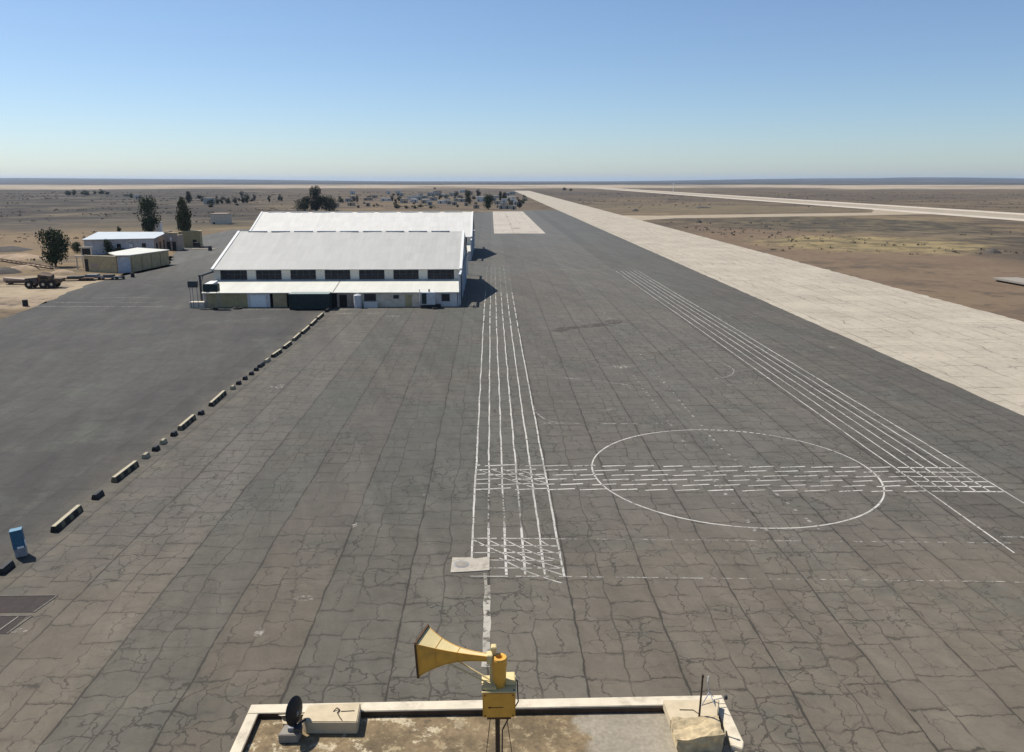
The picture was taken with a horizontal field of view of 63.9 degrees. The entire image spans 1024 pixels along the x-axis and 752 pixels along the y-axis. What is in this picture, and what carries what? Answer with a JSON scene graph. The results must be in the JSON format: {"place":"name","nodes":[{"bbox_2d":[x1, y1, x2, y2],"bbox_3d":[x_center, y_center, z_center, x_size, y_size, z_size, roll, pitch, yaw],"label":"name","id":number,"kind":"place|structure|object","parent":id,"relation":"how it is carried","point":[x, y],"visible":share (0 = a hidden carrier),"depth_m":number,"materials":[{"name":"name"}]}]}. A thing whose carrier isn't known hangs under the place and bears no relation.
{"place":"outdoors","nodes":[
{"label":"outdoors","id":0,"kind":"place"},
{"bbox_2d":[3,277,25,284],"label":"broken cart","id":1,"kind":"object","parent":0,"point":[10,280],"visible":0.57,"depth_m":162.07,"materials":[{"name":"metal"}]},
{"bbox_2d":[203,198,214,203],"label":"village house","id":2,"kind":"structure","parent":0,"point":[205,200],"depth_m":710.87,"materials":[{"name":"stone"}]},
{"bbox_2d":[347,202,355,205],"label":"village house","id":3,"kind":"structure","parent":0,"point":[350,203],"depth_m":665.26,"materials":[{"name":"stone"}]},
{"bbox_2d":[363,198,372,200],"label":"village house","id":4,"kind":"structure","parent":0,"point":[367,199],"depth_m":844.01,"materials":[{"name":"stone"}]},
{"bbox_2d":[380,198,391,200],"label":"village house","id":5,"kind":"structure","parent":0,"point":[385,199],"depth_m":822.01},
{"bbox_2d":[427,192,434,195],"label":"village house","id":6,"kind":"structure","parent":0,"point":[430,193],"depth_m":1089.52,"materials":[{"name":"stone"}]},
{"bbox_2d":[473,204,479,208],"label":"village house","id":7,"kind":"structure","parent":0,"point":[475,206],"depth_m":602.86,"materials":[{"name":"stone"}]},
{"bbox_2d":[476,196,484,201],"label":"village house","id":8,"kind":"structure","parent":0,"point":[479,199],"depth_m":800.92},
{"bbox_2d":[0,177,1023,390],"bbox_3d":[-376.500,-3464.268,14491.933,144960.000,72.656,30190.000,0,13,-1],"label":"ground","id":9,"kind":"structure","parent":0,"point":[966,275],"depth_m":512.21,"materials":[{"name":"sand"}]},
{"bbox_2d":[0,267,21,274],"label":"rock heap","id":10,"kind":"object","parent":9,"relation":"on","point":[5,270],"visible":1,"depth_m":181.46,"materials":[{"name":"stone"}]},
{"bbox_2d":[0,246,32,251],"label":"rock heap","id":11,"kind":"object","parent":9,"relation":"on","point":[11,249],"visible":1,"depth_m":238.26,"materials":[{"name":"stone"}]},
{"bbox_2d":[0,253,45,259],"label":"earth mound","id":12,"kind":"object","parent":9,"relation":"on","point":[20,256],"visible":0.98,"depth_m":213.80,"materials":[{"name":"sand"}]},
{"bbox_2d":[22,299,28,306],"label":"oil drum","id":13,"kind":"object","parent":9,"relation":"on","point":[24,302],"visible":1,"depth_m":134.00,"materials":[{"name":"black paint"}]},
{"bbox_2d":[0,258,53,269],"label":"boom","id":14,"kind":"object","parent":9,"relation":"on","point":[21,262],"visible":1,"depth_m":191.59,"materials":[{"name":"metal"}]},
{"bbox_2d":[11,264,58,269],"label":"earth mound","id":15,"kind":"object","parent":9,"relation":"on","point":[24,267],"visible":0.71,"depth_m":190.50,"materials":[{"name":"sand"}]},
{"bbox_2d":[24,272,64,288],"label":"wrecked truck","id":16,"kind":"object","parent":9,"relation":"on","point":[43,280],"visible":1,"depth_m":156.11,"materials":[{"name":"metal"}]},
{"bbox_2d":[34,227,70,266],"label":"tree","id":17,"kind":"object","parent":9,"relation":"on","point":[55,245],"visible":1,"depth_m":194.26,"materials":[{"name":"green plant"}]},
{"bbox_2d":[51,269,74,273],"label":"earth mound","id":18,"kind":"object","parent":9,"relation":"on","point":[62,271],"visible":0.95,"depth_m":181.28,"materials":[{"name":"sand"}]},
{"bbox_2d":[70,242,82,252],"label":"bushy tree","id":19,"kind":"object","parent":9,"relation":"on","point":[77,249],"visible":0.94,"depth_m":232.74,"materials":[{"name":"green plant"}]},
{"bbox_2d":[58,276,95,280],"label":"flatbed frame","id":20,"kind":"object","parent":9,"relation":"on","point":[78,277],"visible":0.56,"depth_m":167.95,"materials":[{"name":"metal"}]},
{"bbox_2d":[74,247,91,268],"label":"post frame","id":21,"kind":"object","parent":9,"relation":"on","point":[86,250],"visible":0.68,"depth_m":191.41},
{"bbox_2d":[79,274,104,279],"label":"flatbed frame","id":22,"kind":"object","parent":9,"relation":"on","point":[92,275],"visible":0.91,"depth_m":169.68,"materials":[{"name":"grey metal"}]},
{"bbox_2d":[83,255,117,272],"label":"yard wall","id":23,"kind":"structure","parent":9,"relation":"on","point":[97,263],"depth_m":183.63,"materials":[{"name":"beige paint"}]},
{"bbox_2d":[84,259,88,271],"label":"doorway","id":24,"kind":"structure","parent":23,"relation":"in","point":[86,260],"depth_m":185.10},
{"bbox_2d":[103,239,114,254],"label":"bushy tree","id":25,"kind":"object","parent":9,"relation":"on","point":[108,248],"visible":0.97,"depth_m":226.11,"materials":[{"name":"green plant"}]},
{"bbox_2d":[96,274,121,279],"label":"flatbed frame","id":26,"kind":"object","parent":9,"relation":"on","point":[110,276],"visible":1,"depth_m":169.69,"materials":[{"name":"grey metal"}]},
{"bbox_2d":[82,232,165,254],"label":"long shed","id":27,"kind":"structure","parent":9,"relation":"on","point":[131,240],"depth_m":230.55,"materials":[{"name":"white paint"}]},
{"bbox_2d":[108,248,169,272],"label":"tan shed","id":28,"kind":"structure","parent":9,"relation":"on","point":[133,260],"depth_m":188.98,"materials":[{"name":"metal"}]},
{"bbox_2d":[117,256,129,260],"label":"door panel","id":29,"kind":"structure","parent":28,"relation":"in","point":[127,258],"depth_m":182.32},
{"bbox_2d":[117,261,130,272],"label":"door","id":30,"kind":"structure","parent":28,"relation":"in","point":[123,266],"depth_m":182.63,"materials":[{"name":"metal"}]},
{"bbox_2d":[135,195,160,231],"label":"tree","id":31,"kind":"object","parent":9,"relation":"on","point":[148,223],"visible":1,"depth_m":315.71,"materials":[{"name":"green plant"}]},
{"bbox_2d":[155,222,162,231],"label":"white kiosk","id":32,"kind":"object","parent":9,"relation":"on","point":[159,228],"visible":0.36,"depth_m":323.47,"materials":[{"name":"paint"}]},
{"bbox_2d":[163,230,183,250],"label":"ruined gatehouse","id":33,"kind":"object","parent":9,"relation":"on","point":[174,241],"visible":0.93,"depth_m":240.38,"materials":[{"name":"concrete"}]},
{"bbox_2d":[167,242,170,250],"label":"doorway","id":34,"kind":"structure","parent":33,"relation":"in","point":[168,243],"depth_m":240.48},
{"bbox_2d":[172,242,176,250],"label":"doorway","id":35,"kind":"structure","parent":33,"relation":"in","point":[173,243],"depth_m":240.48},
{"bbox_2d":[175,196,191,232],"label":"tree","id":36,"kind":"object","parent":9,"relation":"on","point":[183,219],"visible":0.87,"depth_m":253.05,"materials":[{"name":"green plant"}]},
{"bbox_2d":[185,191,191,202],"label":"tree","id":37,"kind":"object","parent":9,"relation":"on","point":[188,198],"visible":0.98,"depth_m":743.22,"materials":[{"name":"green plant"}]},
{"bbox_2d":[210,213,231,223],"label":"blank store","id":38,"kind":"structure","parent":9,"relation":"on","point":[220,218],"depth_m":385.76,"materials":[{"name":"grey stone"}]},
{"bbox_2d":[244,193,249,201],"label":"tree","id":39,"kind":"object","parent":9,"relation":"on","point":[247,197],"visible":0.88,"depth_m":761.30,"materials":[{"name":"green plant"}]},
{"bbox_2d":[292,196,311,210],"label":"tree","id":40,"kind":"object","parent":9,"relation":"on","point":[304,203],"visible":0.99,"depth_m":547.39,"materials":[{"name":"green plant"}]},
{"bbox_2d":[307,185,320,210],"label":"tree","id":41,"kind":"object","parent":9,"relation":"on","point":[315,206],"visible":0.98,"depth_m":547.57,"materials":[{"name":"green plant"}]},
{"bbox_2d":[316,195,337,210],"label":"tree","id":42,"kind":"object","parent":9,"relation":"on","point":[325,203],"visible":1,"depth_m":547.67,"materials":[{"name":"green plant"}]},
{"bbox_2d":[464,190,472,203],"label":"tree","id":43,"kind":"object","parent":9,"relation":"on","point":[467,196],"visible":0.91,"depth_m":709.11,"materials":[{"name":"green plant"}]},
{"bbox_2d":[482,193,494,209],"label":"tree","id":44,"kind":"object","parent":9,"relation":"on","point":[488,200],"visible":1,"depth_m":578.36,"materials":[{"name":"green plant"}]},
{"bbox_2d":[0,210,1023,751],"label":"apron","id":45,"kind":"object","parent":9,"relation":"on","point":[630,468],"visible":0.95,"depth_m":51.28,"materials":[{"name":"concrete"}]},
{"bbox_2d":[0,560,14,574],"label":"concrete barrier","id":46,"kind":"object","parent":45,"relation":"on","point":[7,566],"visible":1,"depth_m":43.09,"materials":[{"name":"black paint"}]},
{"bbox_2d":[0,615,31,633],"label":"drain pit","id":47,"kind":"object","parent":45,"relation":"on","point":[8,623],"visible":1,"depth_m":38.20,"materials":[{"name":"concrete"}]},
{"bbox_2d":[9,527,27,557],"bbox_3d":[-26.884,9.072,44.770,0.598,1.527,0.565,-12,13,-23],"label":"blue cabinet","id":48,"kind":"object","parent":45,"relation":"on","point":[18,541],"visible":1,"depth_m":44.55,"materials":[{"name":"metal"}]},
{"bbox_2d":[0,594,57,612],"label":"drain pit","id":49,"kind":"object","parent":45,"relation":"on","point":[20,603],"visible":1,"depth_m":39.95,"materials":[{"name":"metal"}]},
{"bbox_2d":[50,505,82,532],"bbox_3d":[-26.812,8.560,49.473,0.431,0.398,3.284,-1,13,-3],"label":"concrete barrier","id":50,"kind":"object","parent":45,"relation":"on","point":[66,519],"visible":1,"depth_m":49.15,"materials":[{"name":"paint"}]},
{"bbox_2d":[91,490,104,499],"bbox_3d":[-26.835,7.695,53.213,0.427,0.348,0.886,0,13,0],"label":"concrete barrier","id":51,"kind":"object","parent":45,"relation":"on","point":[98,494],"visible":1,"depth_m":52.99,"materials":[{"name":"black paint"}]},
{"bbox_2d":[111,461,138,482],"bbox_3d":[-27.066,6.659,57.459,0.432,0.397,3.397,0,13,0],"label":"concrete barrier","id":52,"kind":"object","parent":45,"relation":"on","point":[124,472],"visible":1,"depth_m":57.10,"materials":[{"name":"paint"}]},
{"bbox_2d":[141,452,149,458],"bbox_3d":[-27.129,5.881,60.840,0.425,0.346,0.580,0,13,0],"label":"concrete barrier","id":53,"kind":"object","parent":45,"relation":"on","point":[145,455],"visible":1,"depth_m":60.59,"materials":[{"name":"beige paint"}]},
{"bbox_2d":[152,445,159,450],"bbox_3d":[-27.106,5.484,62.508,0.425,0.346,0.580,0,13,1],"label":"concrete barrier","id":54,"kind":"object","parent":45,"relation":"on","point":[156,448],"visible":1,"depth_m":62.32,"materials":[{"name":"black paint"}]},
{"bbox_2d":[159,438,166,444],"bbox_3d":[-27.235,5.095,64.141,0.425,0.346,0.580,-1,13,-4],"label":"concrete barrier","id":55,"kind":"object","parent":45,"relation":"on","point":[163,441],"visible":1,"depth_m":63.89,"materials":[{"name":"beige paint"}]},
{"bbox_2d":[170,430,177,436],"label":"concrete barrier","id":56,"kind":"object","parent":45,"relation":"on","point":[174,433],"visible":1,"depth_m":65.90,"materials":[{"name":"black paint"}]},
{"bbox_2d":[177,414,195,429],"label":"concrete barrier","id":57,"kind":"object","parent":45,"relation":"on","point":[183,425],"visible":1,"depth_m":68.76,"materials":[{"name":"paint"}]},
{"bbox_2d":[178,230,202,246],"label":"tan hut","id":58,"kind":"object","parent":45,"relation":"on","point":[191,237],"visible":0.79,"depth_m":252.49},
{"bbox_2d":[187,281,204,307],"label":"junction cabinet","id":59,"kind":"object","parent":45,"relation":"on","point":[193,303],"visible":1,"depth_m":132.05,"materials":[{"name":"grey metal"}]},
{"bbox_2d":[193,242,207,247],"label":"dark trailer","id":60,"kind":"object","parent":45,"relation":"on","point":[196,244],"visible":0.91,"depth_m":247.59,"materials":[{"name":"grey metal"}]},
{"bbox_2d":[197,410,204,414],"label":"concrete barrier","id":61,"kind":"object","parent":45,"relation":"on","point":[201,412],"visible":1,"depth_m":71.86,"materials":[{"name":"black paint"}]},
{"bbox_2d":[202,281,220,308],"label":"water tank","id":62,"kind":"object","parent":45,"relation":"on","point":[211,286],"visible":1,"depth_m":130.32,"materials":[{"name":"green metal"}]},
{"bbox_2d":[208,390,226,405],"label":"concrete barrier","id":63,"kind":"object","parent":45,"relation":"on","point":[218,398],"visible":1,"depth_m":76.35,"materials":[{"name":"paint"}]},
{"bbox_2d":[257,362,264,367],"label":"concrete barrier","id":64,"kind":"object","parent":45,"relation":"on","point":[261,364],"visible":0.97,"depth_m":90.45,"materials":[{"name":"black paint"}]},
{"bbox_2d":[271,349,281,357],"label":"concrete barrier","id":65,"kind":"object","parent":45,"relation":"on","point":[276,353],"visible":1,"depth_m":96.35,"materials":[{"name":"paint"}]},
{"bbox_2d":[282,341,291,348],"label":"concrete barrier","id":66,"kind":"object","parent":45,"relation":"on","point":[287,344],"visible":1,"depth_m":101.15,"materials":[{"name":"paint"}]},
{"bbox_2d":[292,333,300,340],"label":"concrete barrier","id":67,"kind":"object","parent":45,"relation":"on","point":[296,337],"visible":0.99,"depth_m":106.17,"materials":[{"name":"paint"}]},
{"bbox_2d":[301,325,309,333],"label":"concrete barrier","id":68,"kind":"object","parent":45,"relation":"on","point":[305,329],"visible":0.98,"depth_m":111.76,"materials":[{"name":"paint"}]},
{"bbox_2d":[288,292,331,309],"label":"shipping container","id":69,"kind":"object","parent":45,"relation":"on","point":[310,300],"visible":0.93,"depth_m":130.19,"materials":[{"name":"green metal"}]},
{"bbox_2d":[310,318,317,325],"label":"concrete barrier","id":70,"kind":"object","parent":45,"relation":"on","point":[314,321],"visible":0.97,"depth_m":117.42,"materials":[{"name":"paint"}]},
{"bbox_2d":[198,230,467,307],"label":"hangar","id":71,"kind":"structure","parent":45,"relation":"on","point":[399,268],"depth_m":140.18,"materials":[{"name":"grey metal"}]},
{"bbox_2d":[226,295,238,306],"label":"door","id":72,"kind":"structure","parent":71,"relation":"in","point":[232,300],"depth_m":132.64,"materials":[{"name":"metal"}]},
{"bbox_2d":[221,270,246,279],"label":"window","id":73,"kind":"structure","parent":71,"relation":"in","point":[226,274],"depth_m":139.38,"materials":[{"name":"glass"}]},
{"bbox_2d":[250,295,266,306],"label":"door","id":74,"kind":"structure","parent":71,"relation":"in","point":[256,300],"depth_m":132.77,"materials":[{"name":"white paint"}]},
{"bbox_2d":[256,270,281,279],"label":"window","id":75,"kind":"structure","parent":71,"relation":"in","point":[260,274],"depth_m":139.50,"materials":[{"name":"glass"}]},
{"bbox_2d":[270,293,272,306],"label":"doorway","id":76,"kind":"structure","parent":71,"relation":"in","point":[271,294],"depth_m":133.32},
{"bbox_2d":[290,270,315,278],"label":"window","id":77,"kind":"structure","parent":71,"relation":"in","point":[295,274],"depth_m":139.65,"materials":[{"name":"glass"}]},
{"bbox_2d":[332,293,336,306],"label":"doorway","id":78,"kind":"structure","parent":71,"relation":"in","point":[334,295],"depth_m":133.60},
{"bbox_2d":[325,270,349,278],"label":"window","id":79,"kind":"structure","parent":71,"relation":"in","point":[329,274],"depth_m":139.79,"materials":[{"name":"glass"}]},
{"bbox_2d":[339,295,346,306],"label":"door","id":80,"kind":"structure","parent":71,"relation":"in","point":[342,298],"depth_m":133.10,"materials":[{"name":"metal"}]},
{"bbox_2d":[364,294,375,300],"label":"window","id":81,"kind":"structure","parent":71,"relation":"in","point":[367,297],"depth_m":133.10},
{"bbox_2d":[359,270,384,278],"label":"window","id":82,"kind":"structure","parent":71,"relation":"in","point":[363,274],"depth_m":139.96,"materials":[{"name":"glass"}]},
{"bbox_2d":[393,270,418,278],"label":"window","id":83,"kind":"structure","parent":71,"relation":"in","point":[398,274],"depth_m":140.10,"materials":[{"name":"glass"}]},
{"bbox_2d":[405,295,411,306],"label":"door","id":84,"kind":"structure","parent":71,"relation":"in","point":[408,298],"depth_m":133.37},
{"bbox_2d":[428,270,452,278],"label":"window","id":85,"kind":"structure","parent":71,"relation":"in","point":[432,274],"depth_m":140.23,"materials":[{"name":"glass"}]},
{"bbox_2d":[441,294,449,300],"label":"window","id":86,"kind":"structure","parent":71,"relation":"in","point":[445,297],"depth_m":133.39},
{"bbox_2d":[354,294,361,307],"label":"water drum","id":87,"kind":"object","parent":45,"relation":"on","point":[357,301],"visible":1,"depth_m":132.01,"materials":[{"name":"white paint"}]},
{"bbox_2d":[249,211,474,260],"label":"hangar","id":88,"kind":"structure","parent":45,"relation":"on","point":[360,221],"depth_m":224.56,"materials":[{"name":"grey metal"}]},
{"bbox_2d":[363,302,377,307],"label":"trough","id":89,"kind":"object","parent":45,"relation":"on","point":[370,304],"visible":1,"depth_m":132.53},
{"bbox_2d":[421,289,440,308],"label":"generator","id":90,"kind":"object","parent":45,"relation":"on","point":[428,297],"visible":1,"depth_m":131.76,"materials":[{"name":"black paint"}]},
{"bbox_2d":[422,293,426,303],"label":"door","id":91,"kind":"structure","parent":90,"relation":"in","point":[424,301],"depth_m":131.71,"materials":[{"name":"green metal"}]},
{"bbox_2d":[451,556,489,572],"bbox_3d":[-2.220,10.056,43.877,2.040,0.070,1.840,0,13,-1],"label":"manhole","id":92,"kind":"object","parent":45,"relation":"on","point":[464,564],"visible":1,"depth_m":43.78,"materials":[{"name":"concrete"}]},
{"bbox_2d":[230,695,743,751],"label":"control tower","id":93,"kind":"structure","parent":45,"relation":"on","point":[623,724],"depth_m":10.89,"materials":[{"name":"beige paint"}]},
{"bbox_2d":[279,714,303,727],"bbox_3d":[-2.875,4.582,11.005,0.560,0.148,0.230,0,13,-1],"label":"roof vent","id":94,"kind":"object","parent":93,"relation":"on","point":[284,722],"visible":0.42,"depth_m":11.00,"materials":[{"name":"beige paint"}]},
{"bbox_2d":[278,695,305,742],"bbox_3d":[-2.856,4.443,10.707,0.284,0.558,0.375,3,14,11],"label":"satellite dish","id":95,"kind":"object","parent":93,"relation":"on","point":[291,732],"visible":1,"depth_m":10.62,"materials":[{"name":"black paint"}]},
{"bbox_2d":[302,703,360,733],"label":"roof block","id":96,"kind":"structure","parent":93,"relation":"on","point":[343,718],"depth_m":10.82,"materials":[{"name":"concrete"}]},
{"bbox_2d":[414,624,518,751],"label":"warning siren","id":97,"kind":"object","parent":93,"relation":"on","point":[433,649],"visible":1,"depth_m":8.53,"materials":[{"name":"yellow paint"}]},
{"bbox_2d":[663,700,719,727],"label":"broken slab","id":98,"kind":"structure","parent":93,"relation":"on","point":[681,708],"depth_m":11.00,"materials":[{"name":"concrete"}]},
{"bbox_2d":[698,674,724,745],"bbox_3d":[2.606,4.314,10.613,0.063,0.805,0.436,-12,18,-41],"label":"antenna pole","id":99,"kind":"object","parent":98,"relation":"on","point":[699,712],"visible":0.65,"depth_m":10.73,"materials":[{"name":"metal"}]},
{"bbox_2d":[702,676,727,706],"bbox_3d":[2.747,4.258,11.132,0.431,0.389,0.181,-12,18,-42],"label":"whip antenna","id":100,"kind":"object","parent":98,"relation":"on","point":[725,697],"visible":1,"depth_m":11.15,"materials":[{"name":"metal"}]},
{"bbox_2d":[671,715,724,751],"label":"rubble block","id":101,"kind":"object","parent":93,"relation":"on","point":[699,734],"depth_m":10.48,"materials":[{"name":"stone"}]},
{"bbox_2d":[0,191,1023,260],"bbox_3d":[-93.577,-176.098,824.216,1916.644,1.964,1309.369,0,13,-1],"label":"scrub","id":102,"kind":"object","parent":9,"relation":"on","point":[792,239],"visible":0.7,"depth_m":601.90,"materials":[{"name":"green plant"}]},
{"bbox_2d":[516,197,521,207],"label":"tree","id":103,"kind":"object","parent":9,"relation":"on","point":[519,204],"visible":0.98,"depth_m":613.77,"materials":[{"name":"green plant"}]},
{"bbox_2d":[515,191,1023,415],"bbox_3d":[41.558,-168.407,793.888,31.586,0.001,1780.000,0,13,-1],"label":"concrete taxiway","id":104,"kind":"structure","parent":9,"relation":"on","point":[979,353],"depth_m":130.73,"materials":[{"name":"concrete"}]},
{"bbox_2d":[582,187,1023,220],"bbox_3d":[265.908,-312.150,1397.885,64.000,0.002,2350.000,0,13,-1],"label":"runway","id":105,"kind":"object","parent":9,"relation":"on","point":[981,214],"visible":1,"depth_m":649.31,"materials":[{"name":"concrete"}]},
{"bbox_2d":[985,248,1000,252],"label":"rock heap","id":106,"kind":"object","parent":9,"relation":"on","point":[993,250],"visible":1,"depth_m":232.55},
{"bbox_2d":[0,0,1023,180],"label":"sky","id":107,"kind":"structure","parent":0,"point":[325,90],"materials":[{"name":"blue"}]},
{"bbox_2d":[493,211,544,233],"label":"concrete pad","id":108,"kind":"object","parent":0,"point":[521,221],"visible":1,"depth_m":392.33,"materials":[{"name":"concrete"}]},
{"bbox_2d":[623,210,924,219],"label":"connecting track","id":109,"kind":"structure","parent":0,"point":[875,212],"depth_m":482.33,"materials":[{"name":"concrete"}]},
{"bbox_2d":[993,277,1023,285],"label":"culvert slab","id":110,"kind":"structure","parent":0,"point":[1015,280],"depth_m":164.22,"materials":[{"name":"concrete"}]}
]}

